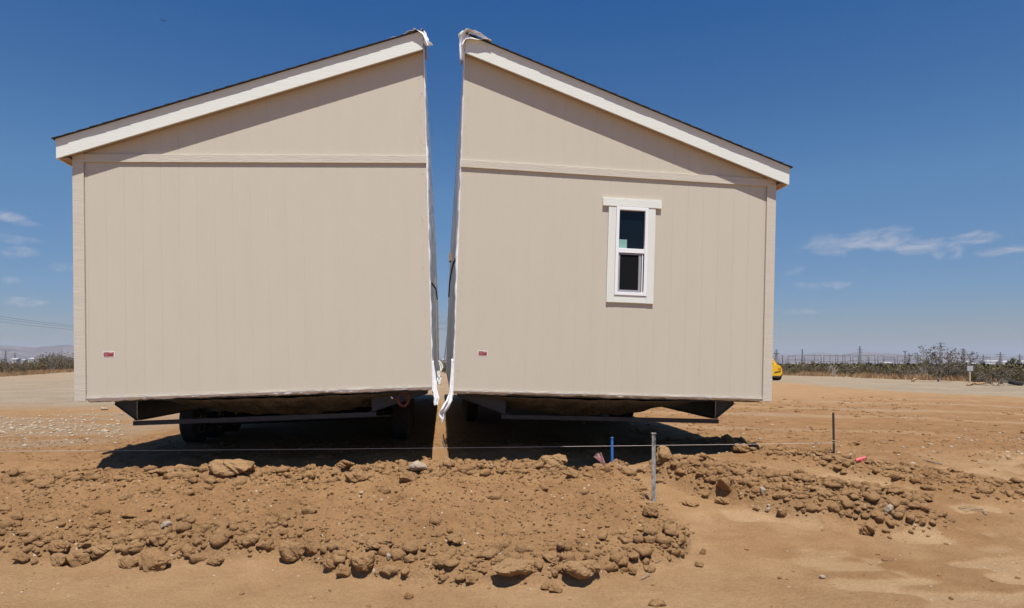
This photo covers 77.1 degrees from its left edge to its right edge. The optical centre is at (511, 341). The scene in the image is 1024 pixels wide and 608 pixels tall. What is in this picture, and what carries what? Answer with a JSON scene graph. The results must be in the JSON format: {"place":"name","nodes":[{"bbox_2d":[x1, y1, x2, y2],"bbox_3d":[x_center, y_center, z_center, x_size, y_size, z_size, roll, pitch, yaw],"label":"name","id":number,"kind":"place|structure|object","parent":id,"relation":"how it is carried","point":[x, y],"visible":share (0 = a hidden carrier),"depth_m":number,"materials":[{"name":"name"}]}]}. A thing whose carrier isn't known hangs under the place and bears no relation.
{"place":"outdoors","nodes":[
{"label":"outdoors","id":0,"kind":"place"},
{"bbox_2d":[9,429,1000,592],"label":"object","id":1,"kind":"structure","parent":0,"point":[358,465],"depth_m":7.07,"materials":[{"name":"stone"}]},
{"bbox_2d":[0,363,1023,607],"bbox_3d":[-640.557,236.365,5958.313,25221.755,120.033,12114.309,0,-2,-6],"label":"ground","id":2,"kind":"structure","parent":0,"point":[842,557],"depth_m":6.10,"materials":[{"name":"soil"}]},
{"bbox_2d":[0,358,23,371],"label":"desert shrub","id":3,"kind":"object","parent":2,"relation":"on","point":[4,365],"visible":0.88,"depth_m":55.97,"materials":[{"name":"green plant"}]},
{"bbox_2d":[9,362,28,371],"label":"desert shrub","id":4,"kind":"object","parent":2,"relation":"on","point":[22,369],"visible":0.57,"depth_m":58.58,"materials":[{"name":"green plant"}]},
{"bbox_2d":[11,550,29,562],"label":"dirt clod","id":5,"kind":"object","parent":2,"relation":"on","point":[21,556],"visible":1,"depth_m":4.93,"materials":[{"name":"soil"}]},
{"bbox_2d":[27,360,43,370],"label":"desert shrub","id":6,"kind":"object","parent":2,"relation":"on","point":[36,366],"visible":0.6,"depth_m":73.07,"materials":[{"name":"green plant"}]},
{"bbox_2d":[27,352,50,369],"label":"desert shrub","id":7,"kind":"object","parent":2,"relation":"on","point":[40,362],"visible":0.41,"depth_m":75.12,"materials":[{"name":"green plant"}]},
{"bbox_2d":[30,353,64,367],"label":"desert shrub","id":8,"kind":"object","parent":2,"relation":"on","point":[44,359],"visible":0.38,"depth_m":76.12,"materials":[{"name":"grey plant"}]},
{"bbox_2d":[35,354,67,369],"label":"desert shrub","id":9,"kind":"object","parent":2,"relation":"on","point":[50,363],"visible":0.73,"depth_m":71.64,"materials":[{"name":"green plant"}]},
{"bbox_2d":[45,361,58,369],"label":"tall shrub","id":10,"kind":"object","parent":2,"relation":"on","point":[49,366],"visible":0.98,"depth_m":67.84,"materials":[{"name":"green plant"}]},
{"bbox_2d":[50,552,66,566],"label":"dirt clod","id":11,"kind":"object","parent":2,"relation":"on","point":[57,559],"visible":0.93,"depth_m":4.95,"materials":[{"name":"soil"}]},
{"bbox_2d":[47,539,70,552],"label":"dirt clod","id":12,"kind":"object","parent":2,"relation":"on","point":[59,545],"visible":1,"depth_m":5.02,"materials":[{"name":"soil"}]},
{"bbox_2d":[52,355,73,370],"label":"tall shrub","id":13,"kind":"object","parent":2,"relation":"on","point":[67,360],"visible":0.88,"depth_m":71.04,"materials":[{"name":"green plant"}]},
{"bbox_2d":[65,553,89,566],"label":"dirt clod","id":14,"kind":"object","parent":2,"relation":"on","point":[75,560],"visible":0.97,"depth_m":4.97,"materials":[{"name":"soil"}]},
{"bbox_2d":[90,544,111,554],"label":"dirt clod","id":15,"kind":"object","parent":2,"relation":"on","point":[98,549],"visible":1,"depth_m":5.05,"materials":[{"name":"soil"}]},
{"bbox_2d":[113,475,125,480],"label":"dirt clod","id":16,"kind":"object","parent":2,"relation":"on","point":[120,477],"visible":1,"depth_m":6.75,"materials":[{"name":"soil"}]},
{"bbox_2d":[119,512,135,518],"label":"dirt clod","id":17,"kind":"object","parent":2,"relation":"on","point":[127,515],"visible":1,"depth_m":5.72,"materials":[{"name":"soil"}]},
{"bbox_2d":[118,556,138,568],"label":"dirt clod","id":18,"kind":"object","parent":2,"relation":"on","point":[128,562],"visible":0.93,"depth_m":4.90,"materials":[{"name":"soil"}]},
{"bbox_2d":[132,519,147,525],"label":"dirt clod","id":19,"kind":"object","parent":2,"relation":"on","point":[141,522],"visible":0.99,"depth_m":5.51,"materials":[{"name":"soil"}]},
{"bbox_2d":[138,547,170,571],"bbox_3d":[-2.759,1.684,4.929,0.287,0.186,0.193,-2,-2,43],"label":"dirt clod","id":20,"kind":"object","parent":2,"relation":"on","point":[153,559],"visible":0.94,"depth_m":4.87,"materials":[{"name":"soil"}]},
{"bbox_2d":[148,534,165,545],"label":"dirt clod","id":21,"kind":"object","parent":2,"relation":"on","point":[155,539],"visible":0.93,"depth_m":5.06,"materials":[{"name":"soil"}]},
{"bbox_2d":[148,468,166,474],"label":"dirt clod","id":22,"kind":"object","parent":2,"relation":"on","point":[159,471],"visible":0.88,"depth_m":6.96,"materials":[{"name":"soil"}]},
{"bbox_2d":[160,520,171,528],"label":"stone","id":23,"kind":"object","parent":2,"relation":"on","point":[165,524],"visible":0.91,"depth_m":5.32,"materials":[{"name":"white stone"}]},
{"bbox_2d":[174,464,192,471],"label":"dirt clod","id":24,"kind":"object","parent":2,"relation":"on","point":[181,468],"visible":0.65,"depth_m":7.03,"materials":[{"name":"soil"}]},
{"bbox_2d":[183,547,194,556],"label":"dirt clod","id":25,"kind":"object","parent":2,"relation":"on","point":[189,551],"visible":0.92,"depth_m":4.97,"materials":[{"name":"soil"}]},
{"bbox_2d":[206,556,224,565],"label":"dirt clod","id":26,"kind":"object","parent":2,"relation":"on","point":[214,561],"visible":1,"depth_m":4.94,"materials":[{"name":"soil"}]},
{"bbox_2d":[208,459,255,476],"bbox_3d":[-3.092,1.406,7.129,0.543,0.210,0.411,-3,-9,7],"label":"dirt clod","id":27,"kind":"object","parent":2,"relation":"on","point":[224,467],"visible":0.86,"depth_m":6.99,"materials":[{"name":"soil"}]},
{"bbox_2d":[51,28,442,442],"bbox_3d":[-3.830,-0.904,14.854,4.380,5.400,14.791,-2,-2,-6],"label":"house section","id":28,"kind":"object","parent":2,"relation":"on","point":[262,249],"visible":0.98,"depth_m":7.69,"materials":[{"name":"beige"}]},
{"bbox_2d":[389,393,409,406],"bbox_3d":[-1.385,0.711,7.902,0.258,0.190,0.044,0,-2,-6],"label":"cable coil","id":29,"kind":"object","parent":28,"relation":"hanging from","point":[401,405],"visible":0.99,"depth_m":7.90,"materials":[{"name":"brown"}]},
{"bbox_2d":[243,534,259,543],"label":"dirt clod","id":30,"kind":"object","parent":2,"relation":"on","point":[253,538],"visible":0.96,"depth_m":5.11,"materials":[{"name":"soil"}]},
{"bbox_2d":[278,540,304,562],"bbox_3d":[-1.728,1.646,5.052,0.211,0.157,0.160,5,4,-16],"label":"dirt clod","id":31,"kind":"object","parent":2,"relation":"on","point":[290,551],"visible":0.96,"depth_m":5.00,"materials":[{"name":"soil"}]},
{"bbox_2d":[302,533,320,554],"bbox_3d":[-1.553,1.595,5.022,0.148,0.179,0.115,0,-6,5],"label":"dirt clod","id":32,"kind":"object","parent":2,"relation":"on","point":[312,541],"visible":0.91,"depth_m":4.99,"materials":[{"name":"soil"}]},
{"bbox_2d":[322,558,336,570],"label":"dirt clod","id":33,"kind":"object","parent":2,"relation":"on","point":[328,564],"visible":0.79,"depth_m":4.78,"materials":[{"name":"soil"}]},
{"bbox_2d":[336,563,351,576],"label":"dirt clod","id":34,"kind":"object","parent":2,"relation":"on","point":[342,570],"visible":1,"depth_m":4.71,"materials":[{"name":"soil"}]},
{"bbox_2d":[336,460,354,467],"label":"dirt clod","id":35,"kind":"object","parent":2,"relation":"on","point":[343,464],"visible":1,"depth_m":7.20,"materials":[{"name":"soil"}]},
{"bbox_2d":[345,473,364,481],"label":"dirt clod","id":36,"kind":"object","parent":2,"relation":"on","point":[352,477],"visible":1,"depth_m":6.81,"materials":[{"name":"soil"}]},
{"bbox_2d":[350,550,374,571],"bbox_3d":[-1.097,1.624,4.746,0.156,0.140,0.186,-1,-2,36],"label":"dirt clod","id":37,"kind":"object","parent":2,"relation":"on","point":[362,561],"visible":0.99,"depth_m":4.70,"materials":[{"name":"soil"}]},
{"bbox_2d":[361,537,393,549],"bbox_3d":[-1.034,1.554,4.947,0.233,0.098,0.194,-2,-8,-31],"label":"dirt clod","id":38,"kind":"object","parent":2,"relation":"on","point":[376,543],"visible":0.98,"depth_m":4.88,"materials":[{"name":"soil"}]},
{"bbox_2d":[379,564,396,575],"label":"dirt clod","id":39,"kind":"object","parent":2,"relation":"on","point":[388,569],"visible":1,"depth_m":4.66,"materials":[{"name":"soil"}]},
{"bbox_2d":[399,470,416,481],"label":"dirt clod","id":40,"kind":"object","parent":2,"relation":"on","point":[405,476],"visible":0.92,"depth_m":6.77,"materials":[{"name":"soil"}]},
{"bbox_2d":[404,592,413,598],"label":"dirt clod","id":41,"kind":"object","parent":2,"relation":"on","point":[407,595],"visible":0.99,"depth_m":4.33,"materials":[{"name":"soil"}]},
{"bbox_2d":[408,461,426,471],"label":"stone","id":42,"kind":"object","parent":2,"relation":"on","point":[418,466],"visible":1,"depth_m":7.06,"materials":[{"name":"beige stone"}]},
{"bbox_2d":[441,457,451,467],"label":"dirt clod","id":43,"kind":"object","parent":2,"relation":"on","point":[446,462],"visible":0.87,"depth_m":7.18,"materials":[{"name":"soil"}]},
{"bbox_2d":[452,537,461,543],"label":"dirt clod","id":44,"kind":"object","parent":2,"relation":"on","point":[458,540],"visible":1,"depth_m":4.95,"materials":[{"name":"soil"}]},
{"bbox_2d":[465,574,476,583],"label":"dirt clod","id":45,"kind":"object","parent":2,"relation":"on","point":[469,578],"visible":1,"depth_m":4.50,"materials":[{"name":"soil"}]},
{"bbox_2d":[0,368,1020,382],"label":"dry grass","id":46,"kind":"structure","parent":2,"relation":"on","point":[922,376],"depth_m":48.40,"materials":[{"name":"beige plant"}]},
{"bbox_2d":[0,433,1023,606],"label":"soil lumps","id":47,"kind":"object","parent":2,"relation":"on","point":[222,534],"visible":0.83,"depth_m":6.11,"materials":[{"name":"brown soil"}]},
{"bbox_2d":[0,427,1023,606],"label":"soil crumbs","id":48,"kind":"object","parent":2,"relation":"on","point":[177,548],"visible":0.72,"depth_m":6.21,"materials":[{"name":"brown soil"}]},
{"bbox_2d":[491,556,534,576],"bbox_3d":[0.029,1.619,4.617,0.392,0.117,0.234,3,-4,-30],"label":"dirt clod","id":49,"kind":"object","parent":2,"relation":"on","point":[509,567],"visible":0.92,"depth_m":4.54,"materials":[{"name":"soil"}]},
{"bbox_2d":[7,362,1023,375],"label":"scrub","id":50,"kind":"object","parent":2,"relation":"on","point":[855,366],"visible":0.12,"depth_m":61.56,"materials":[{"name":"green plant"}]},
{"bbox_2d":[541,554,555,562],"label":"dirt clod","id":51,"kind":"object","parent":2,"relation":"on","point":[548,557],"visible":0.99,"depth_m":4.66,"materials":[{"name":"soil"}]},
{"bbox_2d":[539,454,567,466],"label":"dirt clod","id":52,"kind":"object","parent":2,"relation":"on","point":[556,460],"visible":0.86,"depth_m":7.43,"materials":[{"name":"soil"}]},
{"bbox_2d":[549,583,562,592],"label":"dirt clod","id":53,"kind":"object","parent":2,"relation":"on","point":[554,587],"visible":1,"depth_m":4.42,"materials":[{"name":"soil"}]},
{"bbox_2d":[565,468,578,477],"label":"dirt clod","id":54,"kind":"object","parent":2,"relation":"on","point":[571,472],"visible":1,"depth_m":7.00,"materials":[{"name":"soil"}]},
{"bbox_2d":[562,559,600,579],"bbox_3d":[0.486,1.626,4.606,0.292,0.121,0.222,3,-9,-34],"label":"dirt clod","id":55,"kind":"object","parent":2,"relation":"on","point":[580,569],"visible":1,"depth_m":4.53,"materials":[{"name":"soil"}]},
{"bbox_2d":[595,453,604,465],"bbox_3d":[1.044,1.402,7.568,0.164,0.205,0.079,0,-2,-6],"label":"whisker marker","id":56,"kind":"object","parent":2,"relation":"on","point":[600,460],"visible":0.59,"depth_m":7.56,"materials":[{"name":"pink plastic"}]},
{"bbox_2d":[611,437,613,461],"bbox_3d":[1.182,1.350,7.582,0.033,0.440,0.020,0,-2,-3],"label":"plastic stake","id":57,"kind":"object","parent":2,"relation":"on","point":[612,449],"visible":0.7,"depth_m":7.58,"materials":[{"name":"blue paint"}]},
{"bbox_2d":[439,28,792,423],"bbox_3d":[0.590,-0.925,15.283,4.398,5.313,14.816,2,-1,-6],"label":"house section","id":58,"kind":"object","parent":2,"relation":"on","point":[612,254],"visible":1,"depth_m":8.08,"materials":[{"name":"beige"}]},
{"bbox_2d":[603,197,661,303],"bbox_3d":[1.499,-1.141,8.129,0.760,1.312,0.082,2,-1,-6],"label":"window","id":59,"kind":"structure","parent":58,"relation":"in","point":[631,222],"depth_m":8.11,"materials":[{"name":"white plastic"}]},
{"bbox_2d":[627,567,636,574],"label":"dirt clod","id":60,"kind":"object","parent":2,"relation":"on","point":[632,570],"visible":1,"depth_m":4.74,"materials":[{"name":"soil"}]},
{"bbox_2d":[642,504,658,516],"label":"dirt clod","id":61,"kind":"object","parent":2,"relation":"on","point":[650,510],"visible":0.98,"depth_m":5.67,"materials":[{"name":"soil"}]},
{"bbox_2d":[651,433,655,501],"bbox_3d":[1.378,1.293,6.252,0.045,0.808,0.024,1,-2,-3],"label":"survey stake","id":62,"kind":"object","parent":2,"relation":"on","point":[653,467],"visible":0.77,"depth_m":6.25,"materials":[{"name":"silver metal"}]},
{"bbox_2d":[656,445,671,464],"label":"dirt clod","id":63,"kind":"object","parent":2,"relation":"on","point":[663,453],"visible":0.81,"depth_m":7.38,"materials":[{"name":"soil"}]},
{"bbox_2d":[682,500,699,506],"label":"dirt clod","id":64,"kind":"object","parent":2,"relation":"on","point":[690,503],"visible":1,"depth_m":6.45,"materials":[{"name":"soil"}]},
{"bbox_2d":[693,561,703,566],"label":"dirt clod","id":65,"kind":"object","parent":2,"relation":"on","point":[699,563],"visible":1,"depth_m":4.96,"materials":[{"name":"soil"}]},
{"bbox_2d":[696,467,704,477],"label":"dirt clod","id":66,"kind":"object","parent":2,"relation":"on","point":[699,470],"visible":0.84,"depth_m":6.89,"materials":[{"name":"soil"}]},
{"bbox_2d":[714,496,729,504],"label":"dirt clod","id":67,"kind":"object","parent":2,"relation":"on","point":[721,500],"visible":1,"depth_m":6.50,"materials":[{"name":"soil"}]},
{"bbox_2d":[717,476,734,490],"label":"dirt clod","id":68,"kind":"object","parent":2,"relation":"on","point":[724,483],"visible":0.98,"depth_m":6.55,"materials":[{"name":"soil"}]},
{"bbox_2d":[726,436,736,443],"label":"dirt clod","id":69,"kind":"object","parent":2,"relation":"on","point":[730,440],"visible":0.84,"depth_m":8.75,"materials":[{"name":"soil"}]},
{"bbox_2d":[731,442,749,451],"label":"dirt clod","id":70,"kind":"object","parent":2,"relation":"on","point":[743,447],"visible":0.91,"depth_m":8.40,"materials":[{"name":"soil"}]},
{"bbox_2d":[772,359,781,379],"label":"loader","id":71,"kind":"object","parent":2,"relation":"on","point":[776,372],"visible":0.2,"depth_m":40.74,"materials":[{"name":"yellow paint"}]},
{"bbox_2d":[777,506,786,516],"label":"dirt clod","id":72,"kind":"object","parent":2,"relation":"on","point":[781,511],"visible":1,"depth_m":6.15,"materials":[{"name":"soil"}]},
{"bbox_2d":[552,396,1023,445],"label":"soil lumps","id":73,"kind":"object","parent":2,"relation":"on","point":[797,409],"visible":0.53,"depth_m":12.86,"materials":[{"name":"brown soil"}]},
{"bbox_2d":[785,449,796,455],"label":"dirt clod","id":74,"kind":"object","parent":2,"relation":"on","point":[789,452],"visible":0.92,"depth_m":8.25,"materials":[{"name":"soil"}]},
{"bbox_2d":[793,502,802,508],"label":"dirt clod","id":75,"kind":"object","parent":2,"relation":"on","point":[798,505],"visible":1,"depth_m":6.16,"materials":[{"name":"soil"}]},
{"bbox_2d":[793,362,811,372],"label":"desert shrub","id":76,"kind":"object","parent":2,"relation":"on","point":[805,368],"visible":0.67,"depth_m":61.28,"materials":[{"name":"green plant"}]},
{"bbox_2d":[832,412,835,453],"bbox_3d":[4.165,1.261,8.335,0.041,0.679,0.037,0,-2,-3],"label":"steel stake","id":77,"kind":"object","parent":2,"relation":"on","point":[833,429],"visible":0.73,"depth_m":8.33,"materials":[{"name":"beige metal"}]},
{"bbox_2d":[97,443,811,450],"bbox_3d":[-1.972,1.341,8.150,12.274,0.076,0.005,0,-2,-1],"label":"string line","id":78,"kind":"object","parent":77,"relation":"attached to","point":[463,447],"visible":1,"depth_m":8.16,"materials":[{"name":"beige"}]},
{"bbox_2d":[859,522,875,535],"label":"dirt clod","id":79,"kind":"object","parent":2,"relation":"on","point":[867,529],"visible":1,"depth_m":5.74,"materials":[{"name":"soil"}]},
{"bbox_2d":[870,510,881,516],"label":"dirt clod","id":80,"kind":"object","parent":2,"relation":"on","point":[874,513],"visible":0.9,"depth_m":5.92,"materials":[{"name":"soil"}]},
{"bbox_2d":[869,459,884,466],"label":"dirt clod","id":81,"kind":"object","parent":2,"relation":"on","point":[876,462],"visible":0.85,"depth_m":7.72,"materials":[{"name":"soil"}]},
{"bbox_2d":[868,363,887,374],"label":"desert shrub","id":82,"kind":"object","parent":2,"relation":"on","point":[878,371],"visible":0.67,"depth_m":47.77,"materials":[{"name":"green plant"}]},
{"bbox_2d":[884,504,893,512],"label":"stone","id":83,"kind":"object","parent":2,"relation":"on","point":[889,508],"visible":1,"depth_m":5.95,"materials":[{"name":"white stone"}]},
{"bbox_2d":[889,364,907,375],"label":"desert shrub","id":84,"kind":"object","parent":2,"relation":"on","point":[894,369],"visible":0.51,"depth_m":45.62,"materials":[{"name":"green plant"}]},
{"bbox_2d":[890,362,914,375],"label":"desert shrub","id":85,"kind":"object","parent":2,"relation":"on","point":[904,366],"visible":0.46,"depth_m":45.86,"materials":[{"name":"green plant"}]},
{"bbox_2d":[910,490,934,500],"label":"dirt clod","id":86,"kind":"object","parent":2,"relation":"on","point":[927,495],"visible":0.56,"depth_m":6.67,"materials":[{"name":"soil"}]},
{"bbox_2d":[918,518,926,524],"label":"dirt clod","id":87,"kind":"object","parent":2,"relation":"on","point":[922,521],"visible":1,"depth_m":5.82,"materials":[{"name":"soil"}]},
{"bbox_2d":[918,364,941,375],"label":"tall shrub","id":88,"kind":"object","parent":2,"relation":"on","point":[921,367],"visible":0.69,"depth_m":45.57,"materials":[{"name":"green plant"}]},
{"bbox_2d":[908,345,961,381],"bbox_3d":[24.956,1.316,37.918,2.699,2.234,2.111,-1,-2,25],"label":"tall shrub","id":89,"kind":"object","parent":2,"relation":"on","point":[932,355],"visible":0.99,"depth_m":37.87,"materials":[{"name":"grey plant"}]},
{"bbox_2d":[930,360,958,377],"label":"desert shrub","id":90,"kind":"object","parent":2,"relation":"on","point":[940,370],"visible":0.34,"depth_m":41.99,"materials":[{"name":"green plant"}]},
{"bbox_2d":[935,362,962,377],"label":"desert shrub","id":91,"kind":"object","parent":2,"relation":"on","point":[947,371],"visible":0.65,"depth_m":40.86,"materials":[{"name":"green plant"}]},
{"bbox_2d":[937,368,961,376],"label":"desert shrub","id":92,"kind":"object","parent":2,"relation":"on","point":[952,372],"visible":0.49,"depth_m":41.11,"materials":[{"name":"green plant"}]},
{"bbox_2d":[943,350,978,379],"bbox_3d":[27.707,1.472,39.692,1.862,2.003,1.787,-1,-2,37],"label":"tall shrub","id":93,"kind":"object","parent":2,"relation":"on","point":[963,361],"visible":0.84,"depth_m":39.73,"materials":[{"name":"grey plant"}]},
{"bbox_2d":[967,366,972,382],"bbox_3d":[24.945,1.948,35.009,0.321,1.248,0.077,0,-2,1],"label":"verge sign","id":94,"kind":"object","parent":2,"relation":"on","point":[969,368],"visible":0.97,"depth_m":34.99,"materials":[{"name":"grey metal"}]},
{"bbox_2d":[962,361,988,377],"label":"desert shrub","id":95,"kind":"object","parent":2,"relation":"on","point":[976,367],"visible":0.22,"depth_m":41.10,"materials":[{"name":"green plant"}]},
{"bbox_2d":[963,366,991,381],"bbox_3d":[26.834,1.897,37.140,1.478,1.059,1.096,0,-2,6],"label":"desert shrub","id":96,"kind":"object","parent":2,"relation":"on","point":[973,373],"visible":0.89,"depth_m":37.04,"materials":[{"name":"green plant"}]},
{"bbox_2d":[973,365,993,380],"bbox_3d":[27.570,1.869,37.652,1.608,1.132,1.327,1,-2,-36],"label":"desert shrub","id":97,"kind":"object","parent":2,"relation":"on","point":[985,372],"visible":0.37,"depth_m":37.69,"materials":[{"name":"green plant"}]},
{"bbox_2d":[978,374,1008,385],"bbox_3d":[24.254,1.971,32.386,1.183,0.652,1.051,0,-2,6],"label":"tall shrub","id":98,"kind":"object","parent":2,"relation":"on","point":[989,381],"visible":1,"depth_m":32.24,"materials":[{"name":"grey plant"}]},
{"bbox_2d":[997,366,1021,378],"bbox_3d":[29.385,1.924,38.054,1.814,1.105,1.471,-1,-2,36],"label":"desert shrub","id":99,"kind":"object","parent":2,"relation":"on","point":[1007,369],"visible":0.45,"depth_m":38.05,"materials":[{"name":"green plant"}]},
{"bbox_2d":[1005,358,1019,364],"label":"joshua tree","id":100,"kind":"object","parent":2,"relation":"on","point":[1012,361],"visible":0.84,"depth_m":77.96,"materials":[{"name":"green plant"}]},
{"bbox_2d":[1002,369,1022,379],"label":"desert shrub","id":101,"kind":"object","parent":2,"relation":"on","point":[1011,375],"visible":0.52,"depth_m":36.09,"materials":[{"name":"green plant"}]},
{"bbox_2d":[1007,363,1023,382],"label":"desert shrub","id":102,"kind":"object","parent":2,"relation":"on","point":[1018,377],"visible":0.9,"depth_m":33.76,"materials":[{"name":"green plant"}]},
{"bbox_2d":[0,345,1023,364],"bbox_3d":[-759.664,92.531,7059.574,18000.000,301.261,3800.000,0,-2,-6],"label":"mountains","id":103,"kind":"structure","parent":0,"point":[22,352],"depth_m":6806.23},
{"bbox_2d":[0,388,1023,463],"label":"gravel","id":104,"kind":"structure","parent":0,"point":[65,429],"depth_m":11.98,"materials":[{"name":"beige gravel"}]},
{"bbox_2d":[0,0,1023,358],"label":"sky","id":105,"kind":"structure","parent":0,"point":[899,124],"materials":[{"name":"blue"}]},
{"bbox_2d":[1008,380,1023,385],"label":"old tyre","id":106,"kind":"object","parent":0,"point":[1014,382],"visible":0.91,"depth_m":32.53,"materials":[{"name":"rubber"}]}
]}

